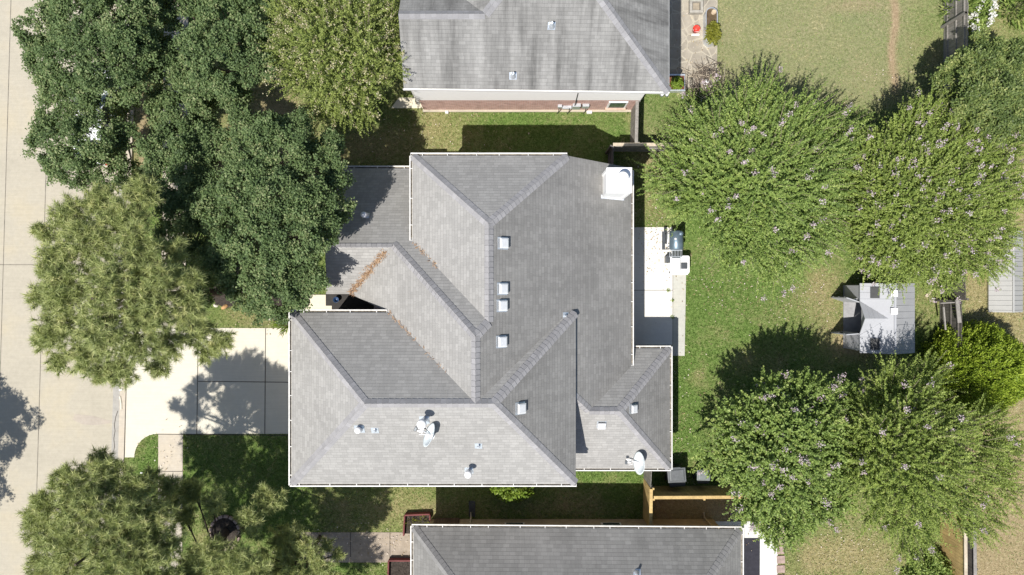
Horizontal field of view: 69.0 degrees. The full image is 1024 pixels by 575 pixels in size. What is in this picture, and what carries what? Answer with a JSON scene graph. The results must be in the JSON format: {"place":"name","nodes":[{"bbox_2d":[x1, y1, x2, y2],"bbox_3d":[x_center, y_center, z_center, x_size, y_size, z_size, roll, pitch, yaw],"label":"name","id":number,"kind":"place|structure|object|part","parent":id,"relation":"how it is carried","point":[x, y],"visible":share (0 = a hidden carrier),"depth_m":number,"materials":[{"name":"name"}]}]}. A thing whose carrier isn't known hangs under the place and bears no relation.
{"place":"outdoors","nodes":[
{"label":"outdoors","id":0,"kind":"place"},
{"bbox_2d":[0,0,122,574],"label":"street","id":1,"kind":"structure","parent":0,"point":[64,436],"depth_m":34.98,"materials":[{"name":"concrete"}]},
{"bbox_2d":[73,414,111,424],"bbox_3d":[-19.533,6.275,34.980,2.200,0.003,0.450,7,90,0],"label":"stain","id":2,"kind":"object","parent":1,"relation":"on","point":[87,419],"visible":1,"depth_m":34.98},
{"bbox_2d":[69,70,121,165],"bbox_3d":[-19.176,-7.849,34.254,2.160,1.451,4.470,0,90,0],"label":"parked car","id":3,"kind":"object","parent":1,"relation":"on","point":[107,123],"visible":0.02,"depth_m":33.77,"materials":[{"name":"white paint"}]},
{"bbox_3d":[-19.176,-7.389,33.820,1.540,0.520,2.850,0,90,0],"label":"window","id":4,"kind":"part","parent":3,"relation":"part of","materials":[{"name":"black glass"}]},
{"bbox_2d":[111,0,128,499],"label":"gutter pan","id":5,"kind":"object","parent":1,"relation":"on","point":[116,404],"visible":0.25,"depth_m":34.98,"materials":[{"name":"concrete"}]},
{"bbox_2d":[158,6,193,572],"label":"sidewalk","id":6,"kind":"structure","parent":0,"point":[174,462],"depth_m":34.97,"materials":[{"name":"concrete"}]},
{"bbox_2d":[125,328,288,456],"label":"driveway","id":7,"kind":"structure","parent":0,"point":[254,405],"depth_m":34.97,"materials":[{"name":"concrete"}]},
{"bbox_2d":[124,328,288,456],"bbox_3d":[-14.209,4.923,34.963,8.019,0.001,6.111,0,90,0],"label":"driveway joint","id":8,"kind":"object","parent":7,"relation":"on","point":[197,401],"visible":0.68,"depth_m":34.96,"materials":[{"name":"grey concrete"}]},
{"bbox_2d":[124,0,1023,574],"bbox_3d":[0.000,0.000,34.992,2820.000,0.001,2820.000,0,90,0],"label":"ground","id":9,"kind":"structure","parent":0,"point":[990,562],"depth_m":34.99,"materials":[{"name":"green plant"}]},
{"bbox_2d":[20,86,145,195],"bbox_3d":[-17.355,-5.987,31.682,4.988,6.720,5.111,0,90,0],"label":"oak tree","id":10,"kind":"object","parent":9,"relation":"on","point":[104,150],"visible":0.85,"depth_m":29.67,"materials":[{"name":"green plant"}]},
{"bbox_2d":[10,0,188,108],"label":"oak tree","id":11,"kind":"object","parent":9,"relation":"on","point":[119,41],"visible":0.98,"depth_m":28.42,"materials":[{"name":"green plant"}]},
{"bbox_2d":[13,444,200,574],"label":"pine tree","id":12,"kind":"object","parent":9,"relation":"on","point":[81,493],"visible":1,"depth_m":26.64,"materials":[{"name":"green plant"}]},
{"bbox_2d":[118,59,135,496],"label":"kerb","id":13,"kind":"structure","parent":9,"relation":"on","point":[121,430],"depth_m":34.94,"materials":[{"name":"concrete"}]},
{"bbox_2d":[20,172,236,394],"bbox_3d":[-14.343,-0.103,29.802,7.228,10.578,7.990,-10,90,0],"label":"pine tree","id":14,"kind":"object","parent":9,"relation":"on","point":[59,293],"visible":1,"depth_m":26.07,"materials":[{"name":"green plant"}]},
{"bbox_2d":[130,87,237,309],"bbox_3d":[-13.026,-3.637,31.683,4.720,6.718,9.255,0,90,0],"label":"oak tree","id":15,"kind":"object","parent":9,"relation":"on","point":[183,148],"visible":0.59,"depth_m":29.32,"materials":[{"name":"green plant"}]},
{"bbox_2d":[153,0,289,114],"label":"oak tree","id":16,"kind":"object","parent":9,"relation":"on","point":[206,84],"visible":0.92,"depth_m":28.83,"materials":[{"name":"green plant"}]},
{"bbox_2d":[211,518,237,547],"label":"tree ring mulch","id":17,"kind":"object","parent":9,"relation":"on","point":[228,524],"visible":0.57,"depth_m":34.97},
{"bbox_2d":[165,476,288,574],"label":"pine tree","id":18,"kind":"object","parent":17,"relation":"on","point":[214,556],"visible":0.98,"depth_m":29.10,"materials":[{"name":"green plant"}]},
{"bbox_2d":[206,250,310,326],"bbox_3d":[-12.056,0.047,35.001,5.217,0.050,3.643,0,90,0],"label":"flower bed","id":19,"kind":"object","parent":9,"relation":"on","point":[221,300],"visible":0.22,"depth_m":34.98,"materials":[{"name":"brown soil"}]},
{"bbox_2d":[270,314,288,336],"bbox_3d":[-10.357,1.505,34.502,1.971,1.000,1.769,0,90,0],"label":"leafy plant","id":20,"kind":"object","parent":19,"relation":"on","point":[277,325],"visible":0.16,"depth_m":34.62,"materials":[{"name":"green plant"}]},
{"bbox_2d":[188,97,357,326],"bbox_3d":[-9.006,-3.015,30.642,6.312,8.798,9.156,0,90,0],"label":"oak tree","id":21,"kind":"object","parent":9,"relation":"on","point":[279,257],"visible":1,"depth_m":27.57,"materials":[{"name":"green plant"}]},
{"bbox_2d":[257,518,347,574],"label":"pine tree","id":22,"kind":"object","parent":9,"relation":"on","point":[312,553],"visible":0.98,"depth_m":30.45,"materials":[{"name":"green plant"}]},
{"bbox_2d":[283,295,331,319],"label":"entry walk","id":23,"kind":"structure","parent":9,"relation":"on","point":[317,301],"depth_m":34.94,"materials":[{"name":"beige concrete"}]},
{"bbox_2d":[254,0,410,137],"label":"flowering tree","id":24,"kind":"object","parent":9,"relation":"on","point":[345,35],"visible":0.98,"depth_m":28.31,"materials":[{"name":"green plant"}]},
{"bbox_2d":[326,294,373,308],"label":"porch floor","id":25,"kind":"structure","parent":9,"relation":"on","point":[350,302],"depth_m":34.94,"materials":[{"name":"concrete"}]},
{"bbox_2d":[300,532,409,561],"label":"walk","id":26,"kind":"structure","parent":9,"relation":"on","point":[383,549],"depth_m":34.97,"materials":[{"name":"brown concrete"}]},
{"bbox_2d":[387,558,409,574],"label":"raised bed","id":27,"kind":"object","parent":9,"relation":"on","point":[398,566],"visible":0.69,"depth_m":34.87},
{"bbox_2d":[391,98,422,107],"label":"side slab","id":28,"kind":"structure","parent":9,"relation":"on","point":[402,103],"depth_m":34.96,"materials":[{"name":"beige concrete"}]},
{"bbox_2d":[403,512,430,535],"bbox_3d":[-4.441,11.052,34.822,1.291,0.340,1.046,0,90,0],"label":"raised bed","id":29,"kind":"object","parent":9,"relation":"on","point":[410,516],"visible":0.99,"depth_m":34.87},
{"bbox_2d":[469,501,474,516],"bbox_3d":[-1.877,10.396,34.941,0.290,0.090,0.728,0,90,0],"label":"splash trough","id":30,"kind":"object","parent":9,"relation":"on","point":[471,506],"visible":1,"depth_m":34.96,"materials":[{"name":"grey concrete"}]},
{"bbox_2d":[289,153,671,486],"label":"brick house","id":31,"kind":"structure","parent":9,"relation":"on","point":[513,312],"depth_m":28.90,"materials":[{"name":"grey"}]},
{"bbox_2d":[346,243,445,372],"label":"pine litter","id":32,"kind":"object","parent":31,"relation":"on","point":[371,267],"visible":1,"depth_m":29.89,"materials":[{"name":"brown plant"}]},
{"bbox_2d":[414,423,434,446],"bbox_3d":[-3.206,5.393,27.268,0.799,0.774,0.859,0,90,0],"label":"satellite dish","id":33,"kind":"object","parent":31,"relation":"on","point":[429,435],"visible":0.97,"depth_m":27.40,"materials":[{"name":"metal"}]},
{"bbox_2d":[625,452,644,474],"bbox_3d":[5.276,7.453,31.449,0.827,0.924,0.803,-34,90,0],"label":"satellite dish","id":34,"kind":"object","parent":31,"relation":"on","point":[638,461],"visible":1,"depth_m":31.52,"materials":[{"name":"metal"}]},
{"bbox_2d":[490,487,533,502],"bbox_3d":[0.026,9.239,34.192,2.394,1.815,1.610,0,90,0],"label":"bush","id":35,"kind":"object","parent":9,"relation":"on","point":[512,494],"visible":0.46,"depth_m":33.86,"materials":[{"name":"green plant"}]},
{"bbox_2d":[398,0,670,113],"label":"brick house","id":36,"kind":"structure","parent":9,"relation":"on","point":[584,56],"depth_m":28.85,"materials":[{"name":"grey"}]},
{"bbox_2d":[605,101,627,109],"bbox_3d":[4.770,-8.260,33.847,0.950,1.120,0.140,0,90,0],"label":"window","id":37,"kind":"structure","parent":36,"relation":"in","point":[612,105],"depth_m":33.77,"materials":[{"name":"white paint"}]},
{"bbox_2d":[137,15,939,574],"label":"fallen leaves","id":38,"kind":"object","parent":9,"relation":"on","point":[647,281],"visible":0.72,"depth_m":34.92,"materials":[{"name":"brown plant"}]},
{"bbox_2d":[410,512,743,574],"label":"brick house","id":39,"kind":"structure","parent":9,"relation":"on","point":[470,546],"depth_m":31.86,"materials":[{"name":"grey"}]},
{"bbox_2d":[433,518,459,523],"bbox_3d":[-3.031,10.833,33.911,1.160,2.000,0.095,0,90,0],"label":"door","id":40,"kind":"structure","parent":39,"relation":"in","point":[437,520],"depth_m":34.42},
{"bbox_2d":[601,523,621,524],"bbox_3d":[4.535,10.835,33.582,0.920,1.300,0.100,0,90,0],"label":"window","id":41,"kind":"structure","parent":39,"relation":"in","point":[601,523],"depth_m":33.94,"materials":[{"name":"white paint"}]},
{"bbox_2d":[605,145,613,163],"bbox_3d":[4.458,-5.652,34.116,0.159,1.750,1.430,0,90,0],"label":"wooden fence","id":42,"kind":"object","parent":9,"relation":"on","point":[610,158],"visible":0.5,"depth_m":33.70,"materials":[{"name":"brown wood"}]},
{"bbox_2d":[630,100,639,142],"bbox_3d":[5.607,-7.413,34.105,0.215,1.772,1.994,1,90,0],"label":"wooden fence","id":43,"kind":"object","parent":9,"relation":"on","point":[634,124],"visible":0.87,"depth_m":33.72,"materials":[{"name":"grey wood"}]},
{"bbox_2d":[643,478,653,524],"bbox_3d":[6.206,9.882,34.020,0.215,1.942,1.947,1,90,0],"label":"wooden fence","id":44,"kind":"object","parent":9,"relation":"on","point":[647,502],"visible":0.82,"depth_m":33.83,"materials":[{"name":"brown wood"}]},
{"bbox_2d":[643,471,653,487],"bbox_3d":[6.269,8.416,34.065,0.159,1.854,1.125,3,90,0],"label":"wooden fence","id":45,"kind":"object","parent":9,"relation":"on","point":[647,477],"visible":0.56,"depth_m":33.70,"materials":[{"name":"grey wood"}]},
{"bbox_2d":[607,143,711,154],"bbox_3d":[7.191,-6.354,34.120,5.448,1.742,0.215,0,90,0],"label":"wooden fence","id":46,"kind":"object","parent":9,"relation":"on","point":[628,147],"visible":0.37,"depth_m":33.93,"materials":[{"name":"brown wood"}]},
{"bbox_2d":[664,464,685,486],"bbox_3d":[7.511,8.634,34.418,0.832,1.143,0.895,-5,90,0],"label":"wheeled bin","id":47,"kind":"object","parent":9,"relation":"on","point":[675,476],"visible":0.89,"depth_m":33.88,"materials":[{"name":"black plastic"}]},
{"bbox_2d":[671,275,685,355],"bbox_3d":[7.833,1.245,34.989,0.620,0.050,3.936,1,90,0],"label":"patio strip","id":48,"kind":"object","parent":9,"relation":"on","point":[679,297],"visible":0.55,"depth_m":34.96,"materials":[{"name":"grey concrete"}]},
{"bbox_2d":[668,256,689,274],"bbox_3d":[7.729,-1.024,34.621,0.880,0.740,0.880,0,90,0],"label":"patio table","id":49,"kind":"object","parent":9,"relation":"on","point":[684,259],"visible":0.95,"depth_m":34.25,"materials":[{"name":"white paint"}]},
{"bbox_2d":[671,258,679,271],"bbox_3d":[7.498,-1.020,34.135,0.380,0.232,0.660,0,90,0],"label":"storage box","id":50,"kind":"object","parent":49,"relation":"on","point":[675,264],"visible":1,"depth_m":34.03,"materials":[{"name":"grey plastic"}]},
{"bbox_2d":[681,263,686,268],"bbox_3d":[7.915,-1.000,34.227,0.300,0.050,0.290,0,90,0],"label":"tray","id":51,"kind":"object","parent":49,"relation":"on","point":[683,265],"visible":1,"depth_m":34.20,"materials":[{"name":"grey metal"}]},
{"bbox_2d":[692,467,709,483],"bbox_3d":[8.756,8.651,34.478,0.616,1.023,0.663,0,90,0],"label":"wheeled bin","id":52,"kind":"object","parent":9,"relation":"on","point":[700,479],"visible":0.74,"depth_m":34.01,"materials":[{"name":"grey plastic"}]},
{"bbox_2d":[653,485,751,500],"bbox_3d":[8.554,9.355,34.020,4.602,1.942,0.215,0,90,0],"label":"wooden fence","id":53,"kind":"object","parent":9,"relation":"on","point":[692,492],"visible":0.74,"depth_m":33.80,"materials":[{"name":"yellow wood"}]},
{"bbox_2d":[626,58,880,302],"bbox_3d":[10.400,-4.695,31.397,9.922,7.290,9.597,36,90,0],"label":"crape myrtle","id":54,"kind":"object","parent":9,"relation":"on","point":[819,173],"visible":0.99,"depth_m":30.18,"materials":[{"name":"green plant"}]},
{"bbox_2d":[777,546,783,553],"bbox_3d":[12.631,12.326,34.962,0.380,0.060,0.360,-3,90,0],"label":"paver","id":55,"kind":"object","parent":9,"relation":"on","point":[781,549],"visible":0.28,"depth_m":34.93,"materials":[{"name":"beige stone"}]},
{"bbox_2d":[777,565,784,572],"bbox_3d":[12.620,13.219,34.962,0.380,0.060,0.360,-3,90,0],"label":"paver","id":56,"kind":"object","parent":9,"relation":"on","point":[780,568],"visible":1,"depth_m":34.93,"materials":[{"name":"stone"}]},
{"bbox_2d":[777,555,784,563],"bbox_3d":[12.625,12.772,34.962,0.380,0.060,0.360,-2,90,0],"label":"paver","id":57,"kind":"object","parent":9,"relation":"on","point":[780,559],"visible":0.82,"depth_m":34.93,"materials":[{"name":"stone"}]},
{"bbox_2d":[688,365,880,555],"bbox_3d":[11.600,7.297,31.618,8.268,6.847,8.154,0,90,0],"label":"crape myrtle","id":58,"kind":"object","parent":9,"relation":"on","point":[802,446],"visible":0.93,"depth_m":30.25,"materials":[{"name":"green plant"}]},
{"bbox_2d":[831,283,914,353],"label":"garden shed","id":59,"kind":"structure","parent":9,"relation":"on","point":[874,322],"depth_m":32.91,"materials":[{"name":"grey plastic"}]},
{"bbox_2d":[831,296,858,302],"bbox_3d":[15.276,0.524,34.132,0.641,1.620,0.114,18,90,0],"label":"door","id":60,"kind":"structure","parent":59,"relation":"in","point":[844,299],"depth_m":33.96,"materials":[{"name":"grey plastic"}]},
{"bbox_2d":[831,331,858,334],"bbox_3d":[15.269,2.078,34.132,0.603,1.620,0.119,0,90,0],"label":"door","id":61,"kind":"structure","parent":59,"relation":"in","point":[837,332],"depth_m":33.92,"materials":[{"name":"grey plastic"}]},
{"bbox_2d":[806,81,1023,305],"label":"crape myrtle","id":62,"kind":"object","parent":9,"relation":"on","point":[901,187],"visible":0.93,"depth_m":30.08,"materials":[{"name":"green plant"}]},
{"bbox_2d":[825,345,1023,574],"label":"crape myrtle","id":63,"kind":"object","parent":9,"relation":"on","point":[935,474],"visible":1,"depth_m":29.32,"materials":[{"name":"green plant"}]},
{"bbox_2d":[898,547,954,574],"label":"bush","id":64,"kind":"object","parent":9,"relation":"on","point":[940,566],"visible":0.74,"depth_m":34.12,"materials":[{"name":"green plant"}]},
{"bbox_2d":[936,300,961,459],"bbox_3d":[20.027,4.183,34.112,0.159,1.759,7.234,0,90,0],"label":"wooden fence","id":65,"kind":"object","parent":9,"relation":"on","point":[950,315],"visible":0.27,"depth_m":33.94,"materials":[{"name":"grey wood"}]},
{"bbox_2d":[939,299,961,329],"bbox_3d":[20.192,1.020,34.064,1.818,1.896,1.307,-18,90,0],"label":"broken fence frame","id":66,"kind":"object","parent":9,"relation":"on","point":[957,305],"visible":0.89,"depth_m":33.21,"materials":[{"name":"grey wood"}]},
{"bbox_2d":[940,459,967,574],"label":"wooden fence","id":67,"kind":"object","parent":9,"relation":"on","point":[957,557],"visible":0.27,"depth_m":33.77,"materials":[{"name":"brown wood"}]},
{"bbox_2d":[940,0,968,256],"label":"wooden fence","id":68,"kind":"object","parent":9,"relation":"on","point":[955,26],"visible":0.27,"depth_m":34.02,"materials":[{"name":"grey wood"}]},
{"bbox_2d":[941,258,968,299],"bbox_3d":[20.240,-0.422,34.037,0.159,1.909,1.970,1,90,0],"label":"wooden fence","id":69,"kind":"object","parent":9,"relation":"on","point":[957,292],"visible":0.31,"depth_m":33.68,"materials":[{"name":"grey wood"}]},
{"bbox_2d":[938,0,981,24],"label":"leafy plant","id":70,"kind":"object","parent":9,"relation":"on","point":[973,2],"visible":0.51,"depth_m":34.14,"materials":[{"name":"green plant"}]},
{"bbox_2d":[918,319,1023,417],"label":"cypress bush","id":71,"kind":"object","parent":9,"relation":"on","point":[1007,386],"visible":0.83,"depth_m":32.75,"materials":[{"name":"green plant"}]},
{"bbox_2d":[967,511,977,574],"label":"wooden fence","id":72,"kind":"object","parent":9,"relation":"on","point":[972,562],"visible":0.13,"depth_m":33.24,"materials":[{"name":"grey wood"}]},
{"bbox_2d":[928,26,1023,148],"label":"evergreen tree","id":73,"kind":"object","parent":9,"relation":"on","point":[988,95],"visible":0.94,"depth_m":30.09,"materials":[{"name":"green plant"}]},
{"bbox_2d":[968,0,998,35],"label":"flowering bush","id":74,"kind":"object","parent":9,"relation":"on","point":[987,7],"visible":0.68,"depth_m":34.22,"materials":[{"name":"white plant"}]},
{"bbox_2d":[987,231,1022,312],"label":"metal shelter","id":75,"kind":"object","parent":9,"relation":"on","point":[1008,297],"visible":0.67,"depth_m":34.48,"materials":[{"name":"white metal"}]},
{"bbox_2d":[997,0,1023,30],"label":"leafy plant","id":76,"kind":"object","parent":9,"relation":"on","point":[1014,22],"visible":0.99,"depth_m":34.57,"materials":[{"name":"green plant"}]},
{"bbox_2d":[634,227,672,344],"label":"patio","id":77,"kind":"structure","parent":0,"point":[653,313],"depth_m":34.96,"materials":[{"name":"concrete"}]},
{"bbox_2d":[662,230,682,256],"bbox_3d":[7.359,-1.990,34.228,0.937,1.473,1.195,0,90,0],"label":"barrel grill","id":78,"kind":"object","parent":77,"relation":"on","point":[675,241],"visible":1,"depth_m":33.84,"materials":[{"name":"grey metal"}]},
{"bbox_2d":[664,256,669,262],"bbox_3d":[7.239,-1.309,34.729,0.180,0.485,0.340,0,90,0],"label":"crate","id":79,"kind":"object","parent":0,"point":[666,259],"visible":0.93,"depth_m":34.49,"materials":[{"name":"grey plastic"}]},
{"bbox_2d":[669,0,717,88],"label":"flagstone patio","id":80,"kind":"structure","parent":0,"point":[681,26],"depth_m":34.97,"materials":[{"name":"beige stone"}]},
{"bbox_2d":[669,74,684,92],"bbox_3d":[7.597,-9.541,34.816,0.970,0.350,0.790,0,90,0],"label":"planter box","id":81,"kind":"object","parent":80,"relation":"on","point":[682,76],"visible":0.46,"depth_m":34.75,"materials":[{"name":"metal"}]},
{"bbox_2d":[669,75,683,89],"bbox_3d":[7.635,-9.486,34.469,0.681,0.579,0.713,-31,90,0],"label":"leafy plant","id":82,"kind":"object","parent":81,"relation":"in","point":[677,82],"visible":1,"depth_m":34.44,"materials":[{"name":"green plant"}]},
{"bbox_2d":[688,0,702,14],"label":"fire pit","id":83,"kind":"object","parent":80,"relation":"on","point":[695,7],"visible":1,"depth_m":34.76,"materials":[{"name":"beige stone"}]},
{"bbox_2d":[692,25,699,33],"bbox_3d":[8.597,-12.057,34.811,0.350,0.316,0.350,0,90,0],"label":"bucket","id":84,"kind":"object","parent":80,"relation":"on","point":[696,29],"visible":1,"depth_m":34.81,"materials":[{"name":"red plastic"}]},
{"bbox_2d":[677,57,734,103],"bbox_3d":[9.030,-9.685,34.798,2.803,0.433,2.264,0,90,0],"label":"brush pile","id":85,"kind":"object","parent":80,"relation":"on","point":[704,76],"visible":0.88,"depth_m":34.75,"materials":[{"name":"brown plant"}]},
{"bbox_2d":[703,7,717,46],"bbox_3d":[9.243,-12.126,34.717,0.556,0.550,1.676,0,90,0],"label":"planter tub","id":86,"kind":"object","parent":80,"relation":"on","point":[708,17],"visible":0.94,"depth_m":34.54,"materials":[{"name":"metal"}]},
{"bbox_2d":[703,20,721,46],"bbox_3d":[9.274,-11.728,34.189,0.830,0.789,1.210,0,90,0],"label":"shrub","id":87,"kind":"object","parent":86,"relation":"on","point":[713,27],"visible":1,"depth_m":34.14,"materials":[{"name":"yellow plant"}]},
{"bbox_2d":[715,521,777,574],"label":"patio","id":88,"kind":"structure","parent":0,"point":[768,561],"depth_m":34.97,"materials":[{"name":"concrete"}]},
{"bbox_2d":[744,538,759,574],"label":"patio mat","id":89,"kind":"object","parent":88,"relation":"on","point":[752,562],"visible":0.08,"depth_m":34.96,"materials":[{"name":"fabric"}]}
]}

